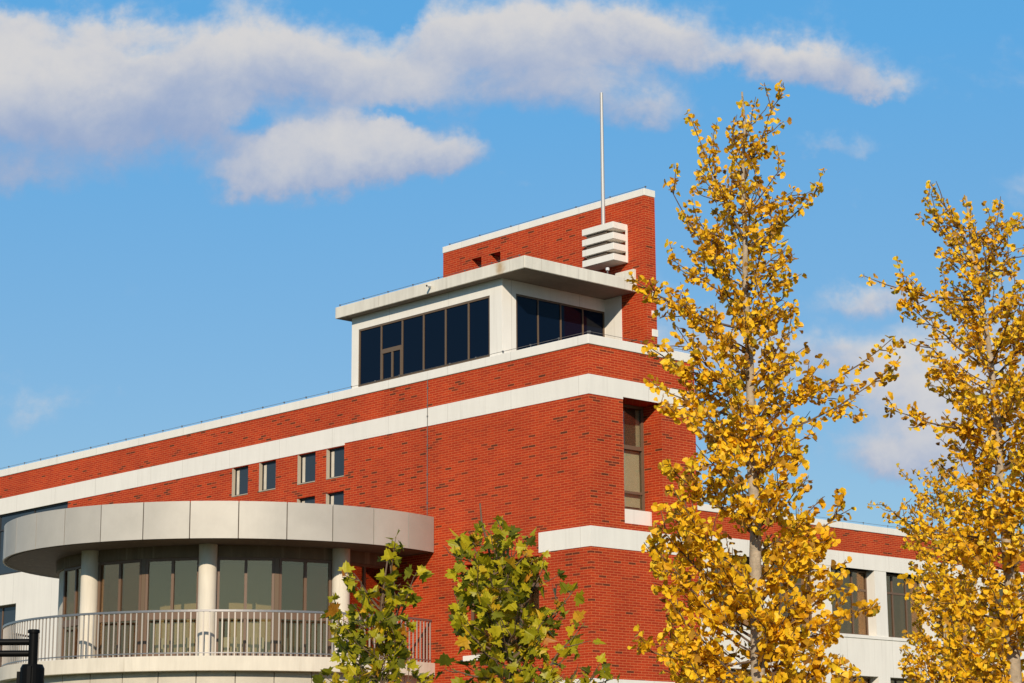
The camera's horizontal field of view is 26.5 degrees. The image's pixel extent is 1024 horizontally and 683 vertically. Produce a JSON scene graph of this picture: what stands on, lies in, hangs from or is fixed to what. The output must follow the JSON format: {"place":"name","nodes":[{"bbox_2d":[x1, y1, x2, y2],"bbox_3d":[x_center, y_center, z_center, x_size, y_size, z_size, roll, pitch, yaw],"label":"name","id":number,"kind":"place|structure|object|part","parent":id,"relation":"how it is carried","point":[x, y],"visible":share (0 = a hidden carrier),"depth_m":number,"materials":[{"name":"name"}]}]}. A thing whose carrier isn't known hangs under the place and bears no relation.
{"place":"outdoors","nodes":[
{"label":"outdoors","id":0,"kind":"place"},
{"bbox_2d":[148,639,151,652],"bbox_3d":[-9.460,7.688,54.004,1.000,0.520,0.336,-8,-14,30],"label":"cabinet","id":1,"kind":"object","parent":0,"point":[149,645],"visible":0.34,"depth_m":53.85,"materials":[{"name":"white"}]},
{"bbox_2d":[156,638,192,652],"bbox_3d":[-8.242,7.577,53.526,1.000,0.520,0.336,-3,-12,12],"label":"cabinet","id":2,"kind":"object","parent":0,"point":[187,644],"visible":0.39,"depth_m":53.38,"materials":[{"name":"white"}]},
{"bbox_3d":[-8.278,7.520,53.378,0.980,0.430,0.015,-3,-12,12],"label":"door","id":3,"kind":"part","parent":2,"relation":"part of","materials":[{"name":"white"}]},
{"bbox_2d":[223,637,263,651],"bbox_3d":[-6.618,7.560,53.487,1.000,0.520,0.336,2,-12,-10],"label":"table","id":4,"kind":"object","parent":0,"point":[225,639],"visible":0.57,"depth_m":53.31,"materials":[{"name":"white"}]},
{"bbox_3d":[-6.590,7.502,53.338,0.980,0.430,0.015,2,-12,-10],"label":"door","id":5,"kind":"part","parent":4,"relation":"part of","materials":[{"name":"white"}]},
{"bbox_2d":[285,638,310,652],"bbox_3d":[-5.377,7.644,53.907,1.000,0.520,0.336,6,-14,-28],"label":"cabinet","id":6,"kind":"object","parent":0,"point":[287,645],"visible":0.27,"depth_m":53.67,"materials":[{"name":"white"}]},
{"bbox_3d":[-5.301,7.589,53.775,0.980,0.430,0.015,6,-14,-28],"label":"door","id":7,"kind":"part","parent":6,"relation":"part of","materials":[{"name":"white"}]},
{"bbox_2d":[312,529,434,682],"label":"plane tree","id":8,"kind":"object","parent":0,"point":[389,626],"visible":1,"depth_m":16.87,"materials":[{"name":"green plant"}]},
{"bbox_2d":[0,92,1023,682],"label":"school building","id":9,"kind":"structure","parent":0,"point":[502,372],"depth_m":54.71,"materials":[{"name":"red brick"}]},
{"bbox_2d":[0,605,15,666],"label":"window","id":10,"kind":"structure","parent":9,"relation":"in","point":[7,613],"depth_m":71.05,"materials":[{"name":"brown"}]},
{"bbox_2d":[0,502,67,574],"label":"window","id":11,"kind":"structure","parent":9,"relation":"in","point":[4,570],"depth_m":71.22,"materials":[{"name":"grey"}]},
{"bbox_2d":[61,566,80,659],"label":"window","id":12,"kind":"structure","parent":9,"relation":"in","point":[72,576],"depth_m":55.23,"materials":[{"name":"brown"}]},
{"bbox_2d":[95,559,141,657],"bbox_3d":[-9.721,6.637,53.798,0.086,2.400,1.401,19,-23,-57],"label":"window","id":13,"kind":"structure","parent":9,"relation":"in","point":[119,582],"depth_m":53.83,"materials":[{"name":"brown"}]},
{"bbox_2d":[143,557,198,655],"bbox_3d":[-8.321,6.524,53.314,1.401,2.400,0.206,-3,-12,12],"label":"window","id":14,"kind":"structure","parent":9,"relation":"in","point":[169,614],"depth_m":53.25,"materials":[{"name":"brown"}]},
{"bbox_2d":[232,466,247,496],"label":"window","id":15,"kind":"structure","parent":9,"relation":"in","point":[239,475],"depth_m":62.08,"materials":[{"name":"grey"}]},
{"bbox_2d":[216,557,274,655],"bbox_3d":[-6.548,6.506,53.277,1.401,2.400,0.206,2,-12,-10],"label":"window","id":16,"kind":"structure","parent":9,"relation":"in","point":[219,614],"depth_m":53.20,"materials":[{"name":"brown"}]},
{"bbox_2d":[259,461,275,491],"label":"window","id":17,"kind":"structure","parent":9,"relation":"in","point":[267,471],"depth_m":61.13,"materials":[{"name":"grey"}]},
{"bbox_2d":[279,558,331,656],"bbox_3d":[-5.156,6.601,53.752,1.401,2.400,0.206,6,-14,-28],"label":"window","id":18,"kind":"structure","parent":9,"relation":"in","point":[288,615],"depth_m":53.68,"materials":[{"name":"brown"}]},
{"bbox_2d":[297,497,314,502],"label":"window","id":19,"kind":"structure","parent":9,"relation":"in","point":[311,499],"depth_m":59.60,"materials":[{"name":"grey"}]},
{"bbox_2d":[297,453,315,484],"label":"window","id":20,"kind":"structure","parent":9,"relation":"in","point":[306,463],"depth_m":59.83,"materials":[{"name":"grey"}]},
{"bbox_2d":[326,447,343,479],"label":"window","id":21,"kind":"structure","parent":9,"relation":"in","point":[334,457],"depth_m":58.90,"materials":[{"name":"blue glass"}]},
{"bbox_2d":[326,491,343,504],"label":"window","id":22,"kind":"structure","parent":9,"relation":"in","point":[337,498],"depth_m":58.66,"materials":[{"name":"blue glass"}]},
{"bbox_2d":[350,562,383,658],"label":"window","id":23,"kind":"structure","parent":9,"relation":"in","point":[366,573],"depth_m":55.01,"materials":[{"name":"brown glass"}]},
{"bbox_2d":[358,296,489,386],"bbox_3d":[-2.332,0.038,56.878,0.064,1.584,5.334,11,-16,-41],"label":"window","id":24,"kind":"structure","parent":9,"relation":"in","point":[456,333],"depth_m":56.80,"materials":[{"name":"glass"}]},
{"bbox_2d":[463,557,538,660],"bbox_3d":[-0.181,6.550,53.047,0.330,2.377,2.740,11,-16,-41],"label":"window","id":25,"kind":"structure","parent":9,"relation":"in","point":[534,597],"depth_m":52.81,"materials":[{"name":"brown"}]},
{"bbox_2d":[516,294,604,349],"bbox_3d":[1.247,-0.247,55.985,3.164,1.524,0.060,11,-16,-41],"label":"window","id":26,"kind":"structure","parent":9,"relation":"in","point":[538,320],"depth_m":55.80,"materials":[{"name":"glass"}]},
{"bbox_2d":[623,404,651,525],"bbox_3d":[2.804,3.022,53.039,1.324,3.053,0.355,11,-16,-41],"label":"window","id":27,"kind":"structure","parent":9,"relation":"in","point":[633,428],"depth_m":53.40,"materials":[{"name":"brown glass"}]},
{"bbox_2d":[711,556,748,625],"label":"window","id":28,"kind":"structure","parent":9,"relation":"in","point":[745,622],"depth_m":68.81,"materials":[{"name":"brown"}]},
{"bbox_2d":[716,669,750,682],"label":"window","id":29,"kind":"structure","parent":9,"relation":"in","point":[732,670],"depth_m":68.26,"materials":[{"name":"brown"}]},
{"bbox_2d":[772,562,811,627],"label":"window","id":30,"kind":"structure","parent":9,"relation":"in","point":[800,581],"depth_m":71.03,"materials":[{"name":"brown"}]},
{"bbox_2d":[831,568,868,634],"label":"window","id":31,"kind":"structure","parent":9,"relation":"in","point":[859,625],"depth_m":72.95,"materials":[{"name":"brown"}]},
{"bbox_2d":[850,676,870,682],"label":"window","id":32,"kind":"structure","parent":9,"relation":"in","point":[867,679],"depth_m":72.67,"materials":[{"name":"brown glass"}]},
{"bbox_2d":[886,574,921,638],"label":"window","id":33,"kind":"structure","parent":9,"relation":"in","point":[900,617],"depth_m":74.59,"materials":[{"name":"brown"}]},
{"bbox_2d":[890,678,919,682],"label":"window","id":34,"kind":"structure","parent":9,"relation":"in","point":[892,680],"depth_m":73.84,"materials":[{"name":"brown"}]},
{"bbox_2d":[941,587,972,643],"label":"window","id":35,"kind":"structure","parent":9,"relation":"in","point":[965,637],"depth_m":76.88,"materials":[{"name":"brown"}]},
{"bbox_2d":[992,586,1019,633],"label":"window","id":36,"kind":"structure","parent":9,"relation":"in","point":[1000,591],"depth_m":78.68,"materials":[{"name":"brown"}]},
{"bbox_2d":[0,0,1023,541],"label":"sky","id":37,"kind":"structure","parent":0,"point":[192,192],"materials":[{"name":"blue"}]},
{"bbox_2d":[434,503,620,682],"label":"plane tree","id":38,"kind":"object","parent":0,"point":[498,608],"visible":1,"depth_m":16.48,"materials":[{"name":"green plant"}]},
{"bbox_2d":[624,80,900,682],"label":"ginkgo tree","id":39,"kind":"object","parent":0,"point":[728,444],"visible":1,"depth_m":16.09,"materials":[{"name":"yellow plant"}]},
{"bbox_2d":[867,455,1004,682],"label":"ginkgo tree","id":40,"kind":"object","parent":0,"point":[930,646],"visible":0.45,"depth_m":25.91,"materials":[{"name":"yellow plant"}]},
{"bbox_2d":[859,180,1023,682],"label":"ginkgo tree","id":41,"kind":"object","parent":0,"point":[1001,637],"visible":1,"depth_m":17.68,"materials":[{"name":"yellow plant"}]},
{"label":"road","id":42,"kind":"structure","parent":0,"visible":0},
{"bbox_2d":[0,629,44,682],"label":"traffic light","id":43,"kind":"object","parent":42,"relation":"on","point":[32,671],"visible":1,"depth_m":10.90,"materials":[{"name":"black metal"}]}
]}

